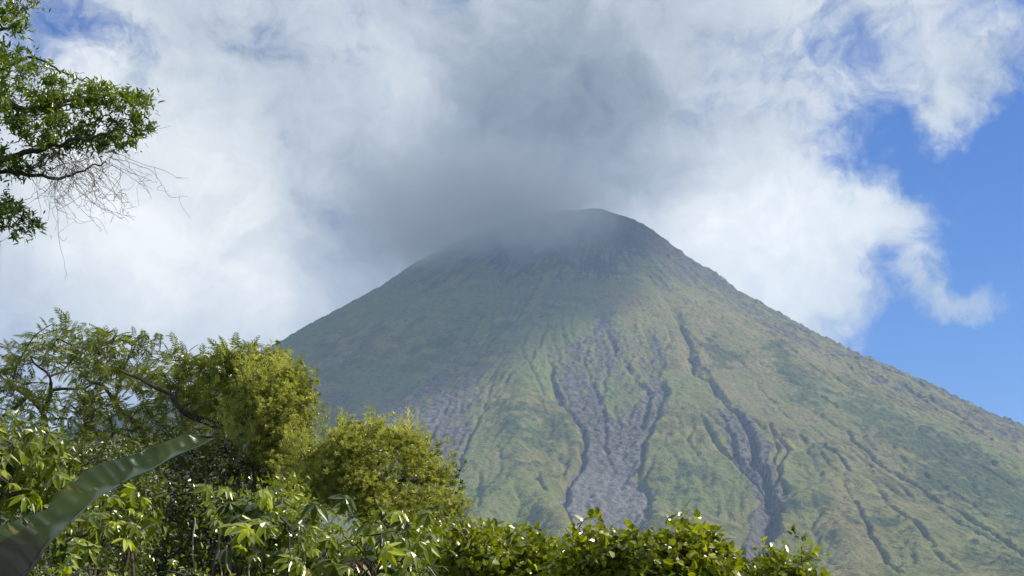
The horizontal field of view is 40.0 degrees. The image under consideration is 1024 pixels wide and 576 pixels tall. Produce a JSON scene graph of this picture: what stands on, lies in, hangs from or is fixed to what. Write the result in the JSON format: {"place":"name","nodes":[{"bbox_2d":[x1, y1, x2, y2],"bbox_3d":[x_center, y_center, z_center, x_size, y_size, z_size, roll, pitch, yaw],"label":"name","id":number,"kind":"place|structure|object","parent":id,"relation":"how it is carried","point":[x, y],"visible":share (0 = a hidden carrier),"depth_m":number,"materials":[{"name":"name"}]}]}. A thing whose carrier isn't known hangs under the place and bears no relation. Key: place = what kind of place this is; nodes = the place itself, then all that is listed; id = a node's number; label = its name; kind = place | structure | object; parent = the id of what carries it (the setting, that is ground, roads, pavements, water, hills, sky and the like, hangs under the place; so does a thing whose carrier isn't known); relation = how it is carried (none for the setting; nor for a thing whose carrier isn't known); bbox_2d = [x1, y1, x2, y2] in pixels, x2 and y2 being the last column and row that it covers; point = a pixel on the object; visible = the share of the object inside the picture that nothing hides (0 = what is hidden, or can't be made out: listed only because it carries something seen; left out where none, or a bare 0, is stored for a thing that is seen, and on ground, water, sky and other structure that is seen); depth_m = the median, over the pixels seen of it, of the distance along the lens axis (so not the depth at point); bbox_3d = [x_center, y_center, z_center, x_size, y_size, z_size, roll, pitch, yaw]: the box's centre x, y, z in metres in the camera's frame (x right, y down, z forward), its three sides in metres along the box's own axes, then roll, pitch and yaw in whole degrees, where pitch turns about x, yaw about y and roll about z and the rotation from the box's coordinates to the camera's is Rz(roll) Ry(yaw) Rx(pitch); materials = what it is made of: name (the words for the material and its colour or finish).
{"place":"outdoors","nodes":[
{"label":"outdoors","id":0,"kind":"place"},
{"bbox_2d":[0,208,1023,575],"bbox_3d":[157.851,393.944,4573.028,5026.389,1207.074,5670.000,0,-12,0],"label":"mountain","id":1,"kind":"structure","parent":0,"point":[552,372],"depth_m":3111.95,"materials":[{"name":"green plant"}]},
{"bbox_2d":[0,0,1023,445],"label":"sky","id":2,"kind":"structure","parent":0,"point":[853,169],"materials":[{"name":"white"}]},
{"bbox_3d":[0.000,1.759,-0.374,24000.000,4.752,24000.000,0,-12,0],"label":"ground","id":3,"kind":"structure","parent":0,"visible":0},
{"bbox_2d":[0,409,107,575],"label":"palmate shrub","id":4,"kind":"object","parent":3,"relation":"on","point":[48,479],"visible":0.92,"depth_m":14.66,"materials":[{"name":"green plant"}]},
{"bbox_2d":[0,307,132,575],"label":"feathery tree","id":5,"kind":"object","parent":3,"relation":"on","point":[13,361],"visible":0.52,"depth_m":30.92,"materials":[{"name":"green plant"}]},
{"bbox_2d":[0,0,163,244],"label":"tree","id":6,"kind":"object","parent":3,"relation":"on","point":[48,104],"visible":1,"depth_m":18.70,"materials":[{"name":"green plant"}]},
{"bbox_2d":[0,124,189,275],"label":"vine","id":7,"kind":"object","parent":6,"relation":"hanging from","point":[77,175],"visible":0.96,"depth_m":18.44,"materials":[{"name":"plant"}]},
{"bbox_2d":[0,432,176,575],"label":"thicket shrub","id":8,"kind":"object","parent":3,"relation":"on","point":[101,452],"visible":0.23,"depth_m":21.54,"materials":[{"name":"green plant"}]},
{"bbox_2d":[29,483,177,575],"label":"palmate shrub","id":9,"kind":"object","parent":3,"relation":"on","point":[120,522],"visible":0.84,"depth_m":12.28,"materials":[{"name":"green plant"}]},
{"bbox_2d":[0,434,217,575],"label":"banana plant","id":10,"kind":"object","parent":3,"relation":"on","point":[22,548],"visible":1,"depth_m":4.00,"materials":[{"name":"green plant"}]},
{"bbox_2d":[30,541,235,575],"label":"palmate shrub","id":11,"kind":"object","parent":3,"relation":"on","point":[66,571],"visible":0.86,"depth_m":10.39,"materials":[{"name":"green plant"}]},
{"bbox_2d":[45,320,240,575],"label":"feathery tree","id":12,"kind":"object","parent":3,"relation":"on","point":[98,342],"visible":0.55,"depth_m":29.34,"materials":[{"name":"green plant"}]},
{"bbox_2d":[192,518,197,575],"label":"liana","id":13,"kind":"object","parent":3,"relation":"on","point":[193,542],"visible":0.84,"depth_m":11.39,"materials":[{"name":"grey plant"}]},
{"bbox_2d":[127,428,281,575],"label":"thicket shrub","id":14,"kind":"object","parent":3,"relation":"on","point":[205,456],"visible":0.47,"depth_m":24.68,"materials":[{"name":"green plant"}]},
{"bbox_2d":[119,331,298,573],"bbox_3d":[-5.799,4.217,27.228,3.437,6.959,2.518,-6,-13,25],"label":"feathery tree","id":15,"kind":"object","parent":3,"relation":"on","point":[220,368],"visible":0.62,"depth_m":27.32,"materials":[{"name":"green plant"}]},
{"bbox_2d":[218,524,221,575],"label":"liana","id":16,"kind":"object","parent":3,"relation":"on","point":[219,550],"visible":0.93,"depth_m":11.61,"materials":[{"name":"grey plant"}]},
{"bbox_2d":[226,545,230,573],"bbox_3d":[-2.211,3.068,11.010,0.145,2.078,0.031,0,-12,2],"label":"liana","id":17,"kind":"object","parent":3,"relation":"on","point":[226,560],"visible":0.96,"depth_m":11.21,"materials":[{"name":"grey plant"}]},
{"bbox_2d":[229,541,232,571],"bbox_3d":[-2.319,3.140,11.488,0.061,2.136,0.023,-8,-15,34],"label":"liana","id":18,"kind":"object","parent":3,"relation":"on","point":[231,557],"visible":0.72,"depth_m":11.68,"materials":[{"name":"grey plant"}]},
{"bbox_2d":[248,553,256,575],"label":"liana","id":19,"kind":"object","parent":3,"relation":"on","point":[250,563],"visible":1,"depth_m":11.27,"materials":[{"name":"grey plant"}]},
{"bbox_2d":[196,336,325,490],"bbox_3d":[-4.566,4.013,25.692,2.368,6.553,3.276,0,-12,0],"label":"creeper covered tree","id":20,"kind":"object","parent":3,"relation":"on","point":[271,401],"visible":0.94,"depth_m":25.30,"materials":[{"name":"green plant"}]},
{"bbox_2d":[183,473,346,575],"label":"palmate shrub","id":21,"kind":"object","parent":3,"relation":"on","point":[261,529],"visible":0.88,"depth_m":11.79,"materials":[{"name":"green plant"}]},
{"bbox_2d":[242,469,480,575],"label":"thicket shrub","id":22,"kind":"object","parent":3,"relation":"on","point":[292,490],"visible":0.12,"depth_m":19.60,"materials":[{"name":"green plant"}]},
{"bbox_2d":[284,494,455,575],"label":"palmate shrub","id":23,"kind":"object","parent":3,"relation":"on","point":[377,558],"visible":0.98,"depth_m":11.31,"materials":[{"name":"green plant"}]},
{"bbox_2d":[265,402,476,558],"bbox_3d":[-2.427,4.348,23.636,3.683,5.034,4.269,0,-12,0],"label":"creeper covered tree","id":24,"kind":"object","parent":3,"relation":"on","point":[345,458],"visible":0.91,"depth_m":22.92,"materials":[{"name":"green plant"}]},
{"bbox_2d":[425,513,565,575],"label":"leafy shrub","id":25,"kind":"object","parent":3,"relation":"on","point":[487,549],"visible":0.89,"depth_m":15.77,"materials":[{"name":"green plant"}]},
{"bbox_2d":[542,506,658,575],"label":"leafy shrub","id":26,"kind":"object","parent":3,"relation":"on","point":[592,552],"visible":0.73,"depth_m":13.90,"materials":[{"name":"green plant"}]},
{"bbox_2d":[614,501,745,575],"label":"leafy shrub","id":27,"kind":"object","parent":3,"relation":"on","point":[688,548],"visible":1,"depth_m":13.39,"materials":[{"name":"green plant"}]},
{"bbox_2d":[735,539,820,570],"bbox_3d":[3.847,4.939,20.431,1.396,2.552,1.212,-3,-12,15],"label":"leafy shrub","id":28,"kind":"object","parent":3,"relation":"on","point":[790,556],"visible":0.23,"depth_m":20.59,"materials":[{"name":"green plant"}]},
{"bbox_2d":[735,524,830,575],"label":"leafy shrub","id":29,"kind":"object","parent":3,"relation":"on","point":[776,564],"visible":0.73,"depth_m":14.96,"materials":[{"name":"green plant"}]}
]}

